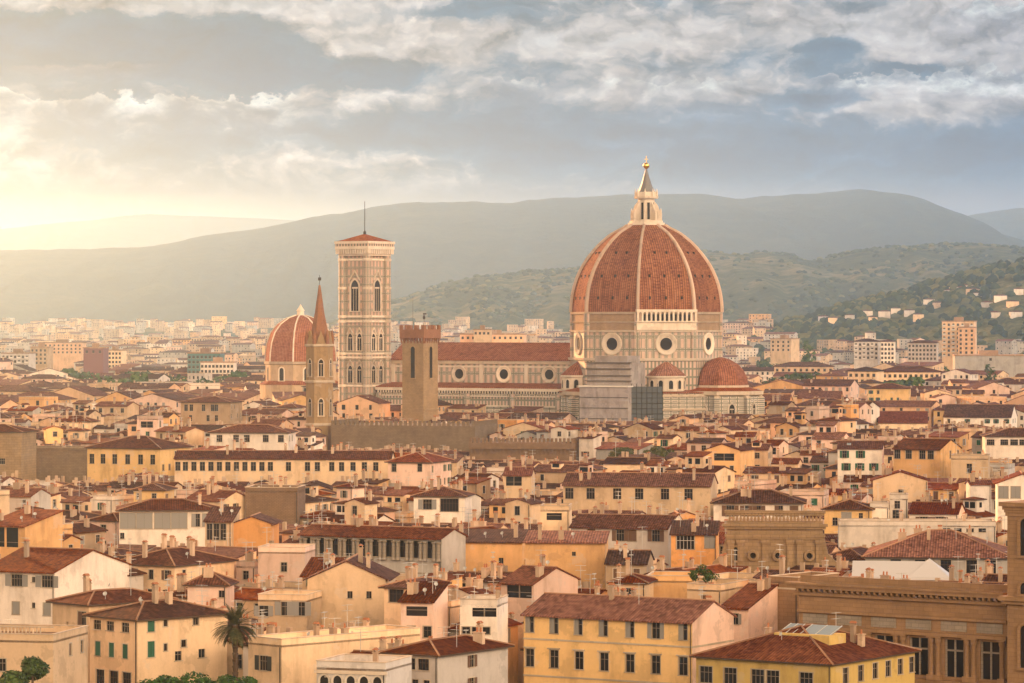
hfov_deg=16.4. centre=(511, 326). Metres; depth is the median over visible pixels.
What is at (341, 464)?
window
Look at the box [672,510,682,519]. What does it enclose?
house
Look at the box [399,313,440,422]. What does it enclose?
stone tower
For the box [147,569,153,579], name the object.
window
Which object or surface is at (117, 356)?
apartment block
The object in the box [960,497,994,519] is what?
house
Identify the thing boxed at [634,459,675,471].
house
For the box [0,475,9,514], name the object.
house
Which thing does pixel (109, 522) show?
house
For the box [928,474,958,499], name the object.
house
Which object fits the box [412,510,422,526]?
house
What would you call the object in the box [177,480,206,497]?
house
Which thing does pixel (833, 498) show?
house
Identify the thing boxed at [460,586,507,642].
house
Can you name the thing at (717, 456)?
window
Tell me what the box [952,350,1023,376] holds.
warehouse
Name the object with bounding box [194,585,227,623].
house
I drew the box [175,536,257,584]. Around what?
house
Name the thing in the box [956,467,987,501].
house
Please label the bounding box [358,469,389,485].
house
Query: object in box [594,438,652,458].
house
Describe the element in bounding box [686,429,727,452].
house
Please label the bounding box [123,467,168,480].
house
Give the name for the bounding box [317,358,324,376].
window
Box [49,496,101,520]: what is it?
house
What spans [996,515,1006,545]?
house
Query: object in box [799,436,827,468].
house
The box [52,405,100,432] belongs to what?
house
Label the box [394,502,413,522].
house
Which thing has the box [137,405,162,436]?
house
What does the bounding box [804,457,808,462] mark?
window
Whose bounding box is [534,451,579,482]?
house
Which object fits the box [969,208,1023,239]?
hills
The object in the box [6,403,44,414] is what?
house
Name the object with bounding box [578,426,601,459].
house
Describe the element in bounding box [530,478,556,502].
house
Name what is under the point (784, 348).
apartment block
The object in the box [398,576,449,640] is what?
house
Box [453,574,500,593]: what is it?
house
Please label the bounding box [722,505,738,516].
window
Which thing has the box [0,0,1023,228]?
sky
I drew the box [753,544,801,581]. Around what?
house
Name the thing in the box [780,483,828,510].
house
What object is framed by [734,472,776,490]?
house
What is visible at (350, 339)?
window
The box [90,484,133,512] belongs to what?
house
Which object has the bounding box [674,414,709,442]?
house
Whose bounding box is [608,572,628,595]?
house
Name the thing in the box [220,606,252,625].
house
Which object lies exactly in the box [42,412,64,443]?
house
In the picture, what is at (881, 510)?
house
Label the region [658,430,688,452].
house
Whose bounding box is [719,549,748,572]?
house
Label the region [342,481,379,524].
house
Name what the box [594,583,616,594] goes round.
house
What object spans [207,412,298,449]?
cloister house
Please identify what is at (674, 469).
house
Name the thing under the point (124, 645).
window
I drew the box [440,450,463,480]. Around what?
house
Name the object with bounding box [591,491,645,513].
house
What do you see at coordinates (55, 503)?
window
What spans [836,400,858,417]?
house
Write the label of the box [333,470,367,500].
house
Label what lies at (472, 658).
window
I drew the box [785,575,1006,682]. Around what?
library
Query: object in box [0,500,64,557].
house
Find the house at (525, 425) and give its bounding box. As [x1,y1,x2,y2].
[502,412,552,438]
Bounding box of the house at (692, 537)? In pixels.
[669,510,719,566]
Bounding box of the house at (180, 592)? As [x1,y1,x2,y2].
[167,571,191,599]
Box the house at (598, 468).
[543,453,606,471]
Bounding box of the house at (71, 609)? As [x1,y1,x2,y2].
[45,572,178,682]
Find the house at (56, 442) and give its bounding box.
[54,438,72,445]
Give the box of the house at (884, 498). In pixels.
[867,483,889,517]
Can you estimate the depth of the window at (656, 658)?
518.62 m
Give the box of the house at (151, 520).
[115,485,216,546]
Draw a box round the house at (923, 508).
[908,489,965,518]
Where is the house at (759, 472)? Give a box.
[743,459,791,486]
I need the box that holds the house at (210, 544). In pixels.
[207,533,257,558]
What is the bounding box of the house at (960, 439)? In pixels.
[929,423,968,453]
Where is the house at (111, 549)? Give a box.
[97,541,125,558]
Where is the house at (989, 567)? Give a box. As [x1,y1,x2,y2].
[970,558,999,580]
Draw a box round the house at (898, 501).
[889,486,907,517]
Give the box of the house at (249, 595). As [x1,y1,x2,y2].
[234,571,276,618]
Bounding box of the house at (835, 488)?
[807,471,848,503]
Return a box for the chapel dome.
[260,304,338,398]
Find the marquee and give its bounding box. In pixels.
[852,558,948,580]
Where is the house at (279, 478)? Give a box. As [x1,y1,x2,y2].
[270,474,287,484]
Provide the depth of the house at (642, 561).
600.59 m
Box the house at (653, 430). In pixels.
[623,417,663,441]
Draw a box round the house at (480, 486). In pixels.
[448,469,491,499]
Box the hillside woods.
[391,241,1023,363]
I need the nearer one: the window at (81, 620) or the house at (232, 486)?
the window at (81, 620)
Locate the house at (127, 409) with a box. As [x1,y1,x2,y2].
[94,397,139,417]
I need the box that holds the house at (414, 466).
[384,443,454,486]
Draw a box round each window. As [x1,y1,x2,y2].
[0,458,5,464]
[0,527,3,546]
[0,658,6,671]
[5,574,27,586]
[7,527,17,546]
[11,601,19,614]
[35,575,57,587]
[42,602,50,615]
[52,499,56,508]
[53,431,57,436]
[69,642,72,656]
[77,610,86,624]
[80,535,84,544]
[80,639,84,653]
[89,454,94,463]
[92,620,101,630]
[94,640,100,656]
[95,534,99,543]
[95,668,104,682]
[98,502,102,509]
[101,454,104,463]
[105,621,114,631]
[108,642,114,657]
[109,670,118,682]
[112,454,116,463]
[119,512,135,528]
[120,623,129,633]
[121,643,128,659]
[122,671,131,682]
[125,454,130,464]
[136,512,152,528]
[137,455,142,464]
[141,421,152,427]
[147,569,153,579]
[147,620,155,632]
[147,640,155,657]
[149,455,155,464]
[151,493,156,497]
[154,512,170,528]
[161,570,170,580]
[163,619,168,626]
[163,643,168,651]
[171,512,187,528]
[174,651,182,661]
[175,462,179,470]
[180,639,187,647]
[183,462,187,470]
[191,462,196,470]
[191,513,200,526]
[192,617,199,625]
[198,649,206,658]
[200,462,204,470]
[202,513,206,526]
[206,523,212,540]
[208,462,213,470]
[212,523,219,540]
[216,435,221,441]
[217,462,221,470]
[217,590,225,597]
[220,523,226,540]
[225,462,230,470]
[233,435,238,441]
[234,462,238,470]
[235,602,242,607]
[238,654,242,668]
[241,570,248,579]
[242,462,247,470]
[244,435,249,441]
[251,462,255,470]
[254,605,272,616]
[255,654,270,671]
[259,462,264,470]
[263,435,268,441]
[266,366,268,380]
[268,462,272,470]
[275,601,298,615]
[278,367,284,380]
[278,435,283,441]
[280,562,287,572]
[286,462,290,470]
[287,601,310,616]
[302,536,310,543]
[303,367,305,380]
[305,462,309,470]
[307,358,311,376]
[307,398,311,416]
[315,462,319,470]
[316,537,324,554]
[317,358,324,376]
[317,398,324,416]
[318,673,329,682]
[329,358,332,376]
[329,397,332,416]
[329,462,333,470]
[330,537,338,555]
[331,674,343,682]
[339,462,343,470]
[340,490,347,497]
[344,538,351,555]
[344,674,356,682]
[346,327,353,350]
[346,359,353,383]
[346,591,353,598]
[349,270,359,311]
[350,462,355,470]
[351,505,357,515]
[355,359,362,383]
[356,327,362,350]
[357,538,365,556]
[358,675,369,682]
[362,462,367,471]
[365,591,372,598]
[371,327,376,350]
[371,359,376,383]
[371,539,379,556]
[371,675,382,682]
[373,270,381,311]
[373,462,378,471]
[378,327,383,350]
[378,359,383,382]
[385,539,393,557]
[388,589,403,602]
[391,463,396,471]
[399,539,407,557]
[406,606,426,615]
[409,346,415,378]
[412,657,415,670]
[413,540,421,558]
[417,463,421,471]
[417,658,429,671]
[418,499,435,509]
[422,626,431,637]
[422,679,430,682]
[426,540,434,558]
[429,346,433,378]
[439,498,458,511]
[461,626,470,634]
[468,654,476,667]
[468,676,476,682]
[471,626,476,634]
[472,608,495,616]
[482,485,485,493]
[483,626,490,634]
[506,477,521,485]
[507,585,531,597]
[508,628,510,641]
[514,506,519,515]
[523,646,535,667]
[524,616,534,632]
[547,513,561,519]
[547,648,559,668]
[549,618,558,633]
[565,488,572,498]
[572,649,584,669]
[573,619,582,635]
[586,488,594,498]
[597,650,609,671]
[598,620,607,636]
[612,488,621,499]
[612,529,627,541]
[612,568,616,578]
[623,652,635,672]
[625,587,631,595]
[625,621,634,637]
[627,529,636,541]
[633,568,639,573]
[635,488,643,499]
[647,622,663,639]
[648,530,663,541]
[649,653,661,674]
[660,489,669,499]
[661,440,667,446]
[676,535,694,549]
[676,655,688,675]
[678,624,687,640]
[684,489,692,499]
[690,445,695,450]
[698,665,712,682]
[704,536,715,548]
[714,453,733,460]
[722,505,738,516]
[723,667,736,682]
[730,545,740,562]
[734,613,740,624]
[740,505,756,516]
[748,505,764,516]
[750,668,764,682]
[754,452,759,458]
[765,669,779,682]
[774,475,779,482]
[774,505,783,516]
[789,505,798,516]
[799,671,813,682]
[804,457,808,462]
[811,498,817,505]
[812,464,818,470]
[831,518,837,525]
[840,450,848,457]
[841,463,850,470]
[841,512,851,517]
[843,666,848,682]
[855,463,863,470]
[856,450,864,457]
[858,664,864,681]
[869,463,877,470]
[872,662,878,679]
[875,635,892,641]
[885,660,891,677]
[892,510,901,517]
[893,450,900,458]
[894,501,899,508]
[897,658,903,674]
[905,450,911,458]
[909,656,914,672]
[910,637,927,674]
[919,450,925,458]
[927,450,933,459]
[933,491,938,499]
[940,559,951,571]
[945,639,963,676]
[949,491,953,499]
[965,559,977,573]
[966,464,971,473]
[976,439,980,445]
[978,528,986,532]
[981,641,999,679]
[987,439,994,445]
[987,560,995,572]
[998,486,1008,498]
[1000,439,1008,445]
[1010,439,1018,445]
[1010,486,1020,498]
[1016,516,1023,557]
[1016,580,1023,596]
[1016,623,1023,670]
[1019,439,1023,445]
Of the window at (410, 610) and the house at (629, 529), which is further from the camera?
the house at (629, 529)
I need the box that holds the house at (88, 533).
[63,515,107,550]
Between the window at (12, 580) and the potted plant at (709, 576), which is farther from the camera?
the window at (12, 580)
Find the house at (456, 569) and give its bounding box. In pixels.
[447,558,480,586]
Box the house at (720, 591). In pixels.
[686,578,749,604]
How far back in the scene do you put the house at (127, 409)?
1236.43 m
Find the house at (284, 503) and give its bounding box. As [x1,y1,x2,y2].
[245,471,304,523]
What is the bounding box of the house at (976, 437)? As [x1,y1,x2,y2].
[970,421,1011,453]
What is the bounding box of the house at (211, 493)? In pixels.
[185,478,244,519]
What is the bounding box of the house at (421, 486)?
[380,476,429,494]
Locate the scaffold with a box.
[631,384,662,420]
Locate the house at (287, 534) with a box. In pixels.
[279,506,330,541]
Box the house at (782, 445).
[760,430,789,456]
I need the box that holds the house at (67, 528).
[63,523,72,533]
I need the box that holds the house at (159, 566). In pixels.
[120,533,238,591]
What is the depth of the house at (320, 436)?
1108.19 m
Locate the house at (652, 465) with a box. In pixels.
[645,460,671,471]
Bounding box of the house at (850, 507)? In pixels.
[820,489,874,533]
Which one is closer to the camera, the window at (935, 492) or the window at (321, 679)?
the window at (321, 679)
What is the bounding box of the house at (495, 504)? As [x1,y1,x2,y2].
[477,498,513,522]
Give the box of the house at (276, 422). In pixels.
[251,413,293,428]
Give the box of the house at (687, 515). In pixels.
[668,492,700,519]
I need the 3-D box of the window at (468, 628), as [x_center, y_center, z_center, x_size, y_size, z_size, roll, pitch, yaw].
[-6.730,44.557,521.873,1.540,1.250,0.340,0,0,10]
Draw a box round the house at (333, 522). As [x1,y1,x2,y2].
[315,517,345,523]
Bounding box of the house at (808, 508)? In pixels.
[803,504,823,519]
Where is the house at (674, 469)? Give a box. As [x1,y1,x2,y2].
[640,467,683,472]
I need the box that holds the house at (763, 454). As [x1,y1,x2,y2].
[710,431,773,465]
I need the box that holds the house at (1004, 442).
[979,421,1023,459]
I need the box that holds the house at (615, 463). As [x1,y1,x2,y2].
[602,442,667,471]
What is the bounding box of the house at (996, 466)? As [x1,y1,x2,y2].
[990,457,1014,475]
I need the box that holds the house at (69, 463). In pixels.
[36,443,86,482]
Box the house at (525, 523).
[499,518,527,528]
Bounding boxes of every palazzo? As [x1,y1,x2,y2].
[178,391,243,424]
[297,510,468,577]
[520,583,736,682]
[562,462,717,518]
[866,383,911,400]
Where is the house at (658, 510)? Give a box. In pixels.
[656,505,668,514]
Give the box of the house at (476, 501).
[448,476,482,519]
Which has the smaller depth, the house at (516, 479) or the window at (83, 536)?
the window at (83, 536)
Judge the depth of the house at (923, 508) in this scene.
742.51 m
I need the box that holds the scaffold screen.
[578,356,644,421]
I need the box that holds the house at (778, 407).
[767,392,795,414]
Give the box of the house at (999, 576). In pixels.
[985,551,1006,581]
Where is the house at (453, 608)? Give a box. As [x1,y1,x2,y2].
[448,584,461,635]
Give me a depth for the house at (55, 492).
808.96 m
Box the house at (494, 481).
[451,463,500,488]
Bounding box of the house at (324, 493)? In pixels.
[296,473,334,496]
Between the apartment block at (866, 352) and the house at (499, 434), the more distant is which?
the apartment block at (866, 352)
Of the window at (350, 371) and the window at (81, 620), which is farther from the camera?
the window at (350, 371)
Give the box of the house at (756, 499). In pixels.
[710,476,806,521]
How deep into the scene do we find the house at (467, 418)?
1189.65 m
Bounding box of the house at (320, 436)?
[288,425,327,445]
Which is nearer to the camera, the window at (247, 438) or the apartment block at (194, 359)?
the window at (247, 438)
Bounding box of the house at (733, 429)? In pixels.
[718,416,744,433]
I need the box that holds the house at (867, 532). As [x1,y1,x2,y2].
[837,509,995,547]
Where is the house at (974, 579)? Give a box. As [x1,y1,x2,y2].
[959,564,981,583]
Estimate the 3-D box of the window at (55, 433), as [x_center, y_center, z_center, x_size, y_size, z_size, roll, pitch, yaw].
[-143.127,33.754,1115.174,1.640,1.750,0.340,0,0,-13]
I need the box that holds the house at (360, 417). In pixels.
[346,407,369,422]
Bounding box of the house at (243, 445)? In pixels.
[232,437,255,449]
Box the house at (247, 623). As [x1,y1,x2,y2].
[229,600,265,635]
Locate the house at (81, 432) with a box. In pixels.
[65,415,90,440]
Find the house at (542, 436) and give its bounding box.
[537,435,550,441]
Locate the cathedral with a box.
[375,156,764,422]
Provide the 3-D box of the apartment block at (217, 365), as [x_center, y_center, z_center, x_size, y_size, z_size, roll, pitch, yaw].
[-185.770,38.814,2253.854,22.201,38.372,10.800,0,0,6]
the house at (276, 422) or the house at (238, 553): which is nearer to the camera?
the house at (238, 553)
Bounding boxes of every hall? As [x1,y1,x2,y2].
[878,411,927,430]
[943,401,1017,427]
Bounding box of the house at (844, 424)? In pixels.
[815,405,857,432]
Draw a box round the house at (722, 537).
[719,519,727,553]
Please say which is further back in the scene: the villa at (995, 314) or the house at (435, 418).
the villa at (995, 314)
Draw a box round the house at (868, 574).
[844,567,871,577]
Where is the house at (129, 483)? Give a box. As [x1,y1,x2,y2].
[108,470,147,492]
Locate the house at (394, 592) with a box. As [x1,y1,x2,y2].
[378,562,451,624]
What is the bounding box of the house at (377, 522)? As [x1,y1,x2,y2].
[363,510,392,525]
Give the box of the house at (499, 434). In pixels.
[497,430,516,440]
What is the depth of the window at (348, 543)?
635.59 m
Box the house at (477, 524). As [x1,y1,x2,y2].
[467,509,497,528]
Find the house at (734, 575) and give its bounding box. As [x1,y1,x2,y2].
[698,567,759,581]
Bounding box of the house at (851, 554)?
[829,531,875,564]
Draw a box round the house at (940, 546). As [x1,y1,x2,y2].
[861,515,1006,579]
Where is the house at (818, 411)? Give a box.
[805,399,828,420]
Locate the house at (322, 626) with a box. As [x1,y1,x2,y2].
[319,612,327,629]
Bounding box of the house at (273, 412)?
[249,402,293,422]
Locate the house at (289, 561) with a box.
[258,527,314,582]
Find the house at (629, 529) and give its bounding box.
[569,501,676,567]
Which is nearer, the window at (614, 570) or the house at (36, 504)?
the window at (614, 570)
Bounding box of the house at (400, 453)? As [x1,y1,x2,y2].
[392,443,410,457]
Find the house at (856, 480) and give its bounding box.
[843,465,878,491]
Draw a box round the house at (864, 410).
[829,395,871,422]
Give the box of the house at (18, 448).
[0,416,39,479]
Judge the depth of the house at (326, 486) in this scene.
901.20 m
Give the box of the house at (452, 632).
[448,625,458,635]
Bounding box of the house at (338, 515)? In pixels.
[311,500,395,523]
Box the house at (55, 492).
[36,482,61,509]
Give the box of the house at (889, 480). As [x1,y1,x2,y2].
[870,463,930,501]
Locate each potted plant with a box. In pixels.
[688,570,698,581]
[696,564,709,583]
[703,569,719,583]
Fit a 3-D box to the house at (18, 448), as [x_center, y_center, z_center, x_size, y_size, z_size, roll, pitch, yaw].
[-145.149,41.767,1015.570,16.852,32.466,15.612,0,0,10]
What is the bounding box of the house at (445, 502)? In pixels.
[410,476,475,522]
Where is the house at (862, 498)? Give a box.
[839,475,873,502]
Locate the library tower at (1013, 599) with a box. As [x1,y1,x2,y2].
[998,500,1023,682]
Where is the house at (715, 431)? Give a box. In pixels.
[696,420,728,438]
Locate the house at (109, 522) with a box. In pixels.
[90,499,128,543]
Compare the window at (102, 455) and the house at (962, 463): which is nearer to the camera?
the house at (962, 463)
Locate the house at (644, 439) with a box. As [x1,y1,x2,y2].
[625,429,654,447]
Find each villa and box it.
[828,317,838,323]
[845,314,854,318]
[862,310,872,315]
[878,310,889,317]
[890,307,900,313]
[904,309,914,316]
[913,313,923,321]
[923,298,935,304]
[932,301,940,308]
[966,288,979,294]
[981,301,992,307]
[990,311,1000,317]
[994,294,1007,302]
[1006,300,1018,307]
[1009,311,1021,318]
[1014,288,1023,294]
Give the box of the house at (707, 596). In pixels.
[698,586,711,598]
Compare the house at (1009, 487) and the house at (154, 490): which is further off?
the house at (154, 490)
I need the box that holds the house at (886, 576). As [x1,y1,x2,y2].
[871,569,909,579]
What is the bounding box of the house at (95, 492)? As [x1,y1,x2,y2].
[77,481,98,501]
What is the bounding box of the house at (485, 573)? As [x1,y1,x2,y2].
[473,552,506,593]
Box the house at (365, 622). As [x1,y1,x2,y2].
[342,604,369,626]
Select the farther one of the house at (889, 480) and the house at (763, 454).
the house at (763, 454)
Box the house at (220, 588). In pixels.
[182,561,239,609]
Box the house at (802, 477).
[775,468,821,490]
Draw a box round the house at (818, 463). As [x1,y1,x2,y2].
[810,448,828,477]
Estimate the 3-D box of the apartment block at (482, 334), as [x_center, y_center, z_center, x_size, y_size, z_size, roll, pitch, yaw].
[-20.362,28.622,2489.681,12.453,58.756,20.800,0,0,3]
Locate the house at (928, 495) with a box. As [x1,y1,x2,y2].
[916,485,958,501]
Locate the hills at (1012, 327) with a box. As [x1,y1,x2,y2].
[226,262,1023,361]
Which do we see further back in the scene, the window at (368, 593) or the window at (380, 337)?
the window at (380, 337)
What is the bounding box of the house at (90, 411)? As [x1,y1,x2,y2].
[60,400,102,424]
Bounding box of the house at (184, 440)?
[164,433,193,448]
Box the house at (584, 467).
[558,463,615,488]
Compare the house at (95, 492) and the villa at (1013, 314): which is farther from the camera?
the villa at (1013, 314)
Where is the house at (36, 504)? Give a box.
[19,499,38,506]
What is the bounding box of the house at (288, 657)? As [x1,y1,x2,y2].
[248,618,420,682]
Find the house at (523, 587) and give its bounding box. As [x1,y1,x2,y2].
[498,554,580,622]
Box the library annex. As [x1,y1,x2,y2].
[768,571,838,630]
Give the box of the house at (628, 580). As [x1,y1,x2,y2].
[606,549,657,596]
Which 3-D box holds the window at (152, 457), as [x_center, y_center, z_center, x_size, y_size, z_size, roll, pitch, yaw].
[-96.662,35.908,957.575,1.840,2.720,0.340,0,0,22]
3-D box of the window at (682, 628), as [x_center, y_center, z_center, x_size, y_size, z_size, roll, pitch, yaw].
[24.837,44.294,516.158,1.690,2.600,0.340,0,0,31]
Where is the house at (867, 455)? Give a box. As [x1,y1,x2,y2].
[837,427,884,487]
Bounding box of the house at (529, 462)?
[512,450,541,467]
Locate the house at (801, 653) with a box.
[689,612,921,682]
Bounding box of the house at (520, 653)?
[508,600,535,682]
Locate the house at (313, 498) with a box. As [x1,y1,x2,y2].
[295,482,338,513]
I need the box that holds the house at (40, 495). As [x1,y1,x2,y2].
[4,479,52,512]
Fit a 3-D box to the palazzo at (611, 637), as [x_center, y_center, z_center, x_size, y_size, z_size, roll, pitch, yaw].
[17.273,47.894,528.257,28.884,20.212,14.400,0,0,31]
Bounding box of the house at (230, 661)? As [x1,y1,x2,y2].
[227,612,265,679]
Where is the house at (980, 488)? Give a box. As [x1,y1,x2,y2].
[964,466,992,511]
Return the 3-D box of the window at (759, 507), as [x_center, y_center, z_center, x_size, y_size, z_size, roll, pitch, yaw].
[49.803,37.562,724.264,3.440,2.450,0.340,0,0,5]
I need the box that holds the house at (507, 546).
[457,513,533,571]
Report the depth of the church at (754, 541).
643.99 m
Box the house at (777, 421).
[769,407,807,437]
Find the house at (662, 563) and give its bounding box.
[643,555,685,574]
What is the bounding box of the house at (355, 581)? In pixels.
[303,544,399,628]
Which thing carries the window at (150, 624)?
in the house at (161, 633)
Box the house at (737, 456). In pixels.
[702,438,756,475]
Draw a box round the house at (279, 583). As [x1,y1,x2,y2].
[236,575,301,589]
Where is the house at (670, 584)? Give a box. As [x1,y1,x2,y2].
[647,571,697,597]
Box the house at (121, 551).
[99,534,141,555]
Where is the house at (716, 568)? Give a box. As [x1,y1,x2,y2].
[679,549,736,575]
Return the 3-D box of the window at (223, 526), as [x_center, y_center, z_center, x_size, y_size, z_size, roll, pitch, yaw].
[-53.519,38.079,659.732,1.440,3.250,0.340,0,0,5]
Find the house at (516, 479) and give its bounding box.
[503,455,535,497]
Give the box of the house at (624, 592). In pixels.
[620,588,626,595]
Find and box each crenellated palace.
[331,418,497,450]
[469,437,578,460]
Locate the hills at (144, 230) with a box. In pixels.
[0,214,296,249]
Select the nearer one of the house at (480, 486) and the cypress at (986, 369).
the house at (480, 486)
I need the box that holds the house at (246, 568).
[236,542,257,584]
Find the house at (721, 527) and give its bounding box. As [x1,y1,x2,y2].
[719,516,731,530]
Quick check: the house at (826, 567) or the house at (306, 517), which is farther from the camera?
the house at (306, 517)
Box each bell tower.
[305,275,333,449]
[334,202,394,401]
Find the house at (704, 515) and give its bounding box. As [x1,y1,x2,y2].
[688,506,713,519]
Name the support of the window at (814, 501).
in the house at (817, 499)
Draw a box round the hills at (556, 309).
[10,244,1023,340]
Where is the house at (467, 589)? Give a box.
[455,573,493,596]
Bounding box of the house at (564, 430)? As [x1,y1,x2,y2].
[550,419,579,441]
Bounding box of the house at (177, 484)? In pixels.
[151,472,183,495]
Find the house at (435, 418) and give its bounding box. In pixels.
[429,408,446,422]
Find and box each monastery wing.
[84,430,193,481]
[173,443,395,484]
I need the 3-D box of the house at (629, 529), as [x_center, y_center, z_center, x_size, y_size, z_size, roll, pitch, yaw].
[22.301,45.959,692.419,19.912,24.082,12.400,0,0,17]
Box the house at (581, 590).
[575,565,606,594]
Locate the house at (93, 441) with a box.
[80,434,115,445]
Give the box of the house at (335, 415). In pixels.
[304,405,338,419]
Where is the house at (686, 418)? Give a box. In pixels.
[676,410,700,423]
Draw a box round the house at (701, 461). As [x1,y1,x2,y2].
[665,451,735,493]
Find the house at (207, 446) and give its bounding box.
[191,438,225,449]
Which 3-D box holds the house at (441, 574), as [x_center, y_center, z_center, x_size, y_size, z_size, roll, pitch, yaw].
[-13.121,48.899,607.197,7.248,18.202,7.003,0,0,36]
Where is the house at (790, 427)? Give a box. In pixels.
[774,412,806,436]
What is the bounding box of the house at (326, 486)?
[305,473,332,490]
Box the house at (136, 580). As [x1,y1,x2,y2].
[112,552,146,589]
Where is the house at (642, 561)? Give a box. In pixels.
[604,531,654,589]
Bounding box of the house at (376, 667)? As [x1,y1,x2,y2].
[314,647,411,682]
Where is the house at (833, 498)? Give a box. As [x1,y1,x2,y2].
[829,492,848,504]
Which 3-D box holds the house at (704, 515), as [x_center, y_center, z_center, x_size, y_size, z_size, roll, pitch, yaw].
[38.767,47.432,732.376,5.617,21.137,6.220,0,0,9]
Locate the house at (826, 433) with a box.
[810,421,849,449]
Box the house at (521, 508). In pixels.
[502,486,544,522]
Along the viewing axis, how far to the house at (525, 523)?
702.54 m
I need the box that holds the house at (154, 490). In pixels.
[130,472,177,501]
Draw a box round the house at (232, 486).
[198,471,244,492]
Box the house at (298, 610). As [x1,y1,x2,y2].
[254,578,322,632]
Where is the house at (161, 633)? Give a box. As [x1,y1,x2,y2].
[82,579,231,682]
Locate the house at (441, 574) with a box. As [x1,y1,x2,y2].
[418,563,463,586]
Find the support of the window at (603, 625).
in the palazzo at (611, 637)
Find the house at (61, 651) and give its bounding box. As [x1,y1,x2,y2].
[0,624,88,682]
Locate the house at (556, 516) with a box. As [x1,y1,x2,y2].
[540,497,571,529]
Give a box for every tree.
[0,670,23,682]
[16,655,50,682]
[61,368,99,377]
[74,371,93,378]
[97,371,137,381]
[112,372,148,382]
[136,675,189,682]
[138,369,180,380]
[173,374,186,380]
[176,671,243,682]
[195,377,213,382]
[210,601,257,680]
[211,674,257,682]
[212,375,225,382]
[225,370,247,377]
[608,447,633,456]
[642,446,674,456]
[756,360,776,366]
[761,371,805,383]
[806,371,821,378]
[883,375,924,385]
[895,379,913,385]
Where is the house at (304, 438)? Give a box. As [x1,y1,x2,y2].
[296,432,324,449]
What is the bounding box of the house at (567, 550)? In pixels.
[523,522,609,587]
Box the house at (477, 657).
[379,621,514,682]
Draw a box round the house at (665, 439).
[655,425,681,446]
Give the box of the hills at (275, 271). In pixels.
[0,189,1023,324]
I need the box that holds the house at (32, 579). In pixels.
[0,534,131,623]
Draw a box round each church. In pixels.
[712,510,835,572]
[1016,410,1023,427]
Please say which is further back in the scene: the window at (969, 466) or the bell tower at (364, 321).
the bell tower at (364, 321)
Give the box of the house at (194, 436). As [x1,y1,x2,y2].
[154,417,205,448]
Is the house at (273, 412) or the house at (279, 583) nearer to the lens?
the house at (279, 583)
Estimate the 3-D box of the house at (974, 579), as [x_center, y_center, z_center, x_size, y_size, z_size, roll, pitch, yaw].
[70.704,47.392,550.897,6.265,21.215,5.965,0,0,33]
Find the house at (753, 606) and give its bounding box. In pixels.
[721,561,778,641]
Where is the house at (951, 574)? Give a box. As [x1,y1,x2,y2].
[938,556,1006,584]
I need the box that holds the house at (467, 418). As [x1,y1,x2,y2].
[451,412,474,422]
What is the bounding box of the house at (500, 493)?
[481,488,515,513]
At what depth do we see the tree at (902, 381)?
1912.14 m
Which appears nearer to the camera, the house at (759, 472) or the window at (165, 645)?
the window at (165, 645)
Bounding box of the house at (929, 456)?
[892,430,961,477]
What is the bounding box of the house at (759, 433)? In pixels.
[745,424,769,439]
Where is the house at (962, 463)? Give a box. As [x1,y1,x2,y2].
[951,450,989,482]
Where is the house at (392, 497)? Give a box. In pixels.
[377,487,412,510]
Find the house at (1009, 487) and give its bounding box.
[992,457,1023,529]
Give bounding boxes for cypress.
[801,340,816,361]
[984,364,996,379]
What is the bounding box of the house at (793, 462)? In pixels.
[771,448,802,467]
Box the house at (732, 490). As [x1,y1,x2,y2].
[729,475,754,493]
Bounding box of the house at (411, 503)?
[406,474,462,510]
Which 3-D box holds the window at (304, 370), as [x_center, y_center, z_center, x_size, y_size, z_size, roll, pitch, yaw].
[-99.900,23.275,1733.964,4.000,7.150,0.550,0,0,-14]
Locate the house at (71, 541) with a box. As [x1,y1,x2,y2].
[63,519,82,547]
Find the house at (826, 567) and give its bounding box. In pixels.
[804,560,833,571]
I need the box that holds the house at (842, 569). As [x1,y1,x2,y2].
[810,553,851,576]
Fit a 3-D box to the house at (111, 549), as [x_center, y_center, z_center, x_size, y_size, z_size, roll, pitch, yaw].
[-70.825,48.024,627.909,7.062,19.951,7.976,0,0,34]
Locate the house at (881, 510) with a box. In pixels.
[870,501,888,517]
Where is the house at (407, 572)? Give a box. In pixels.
[395,566,411,579]
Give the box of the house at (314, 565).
[299,548,345,589]
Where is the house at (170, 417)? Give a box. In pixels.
[151,406,179,425]
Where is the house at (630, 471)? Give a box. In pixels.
[620,470,639,471]
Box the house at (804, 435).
[796,423,816,440]
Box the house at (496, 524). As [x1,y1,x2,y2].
[456,507,510,528]
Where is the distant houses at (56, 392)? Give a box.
[0,314,1023,631]
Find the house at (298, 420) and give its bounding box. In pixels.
[283,411,305,427]
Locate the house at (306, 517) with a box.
[300,501,336,524]
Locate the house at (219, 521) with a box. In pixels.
[203,498,240,546]
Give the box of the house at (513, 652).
[455,587,521,682]
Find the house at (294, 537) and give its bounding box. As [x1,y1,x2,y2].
[282,521,306,542]
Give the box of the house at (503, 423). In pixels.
[478,412,528,430]
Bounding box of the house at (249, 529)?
[233,512,282,546]
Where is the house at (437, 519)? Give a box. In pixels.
[389,507,440,526]
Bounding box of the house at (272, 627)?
[239,609,280,677]
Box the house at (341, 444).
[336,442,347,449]
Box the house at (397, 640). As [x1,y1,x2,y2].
[351,629,405,654]
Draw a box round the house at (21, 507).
[15,499,43,510]
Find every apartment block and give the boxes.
[1,349,35,368]
[30,343,53,369]
[39,339,86,370]
[83,343,108,372]
[109,346,126,367]
[187,348,224,372]
[200,357,236,373]
[459,330,526,342]
[473,325,492,341]
[770,335,799,365]
[773,362,834,373]
[847,367,885,382]
[853,338,879,368]
[879,339,896,363]
[883,366,941,383]
[907,340,938,361]
[941,317,976,370]
[957,323,976,353]

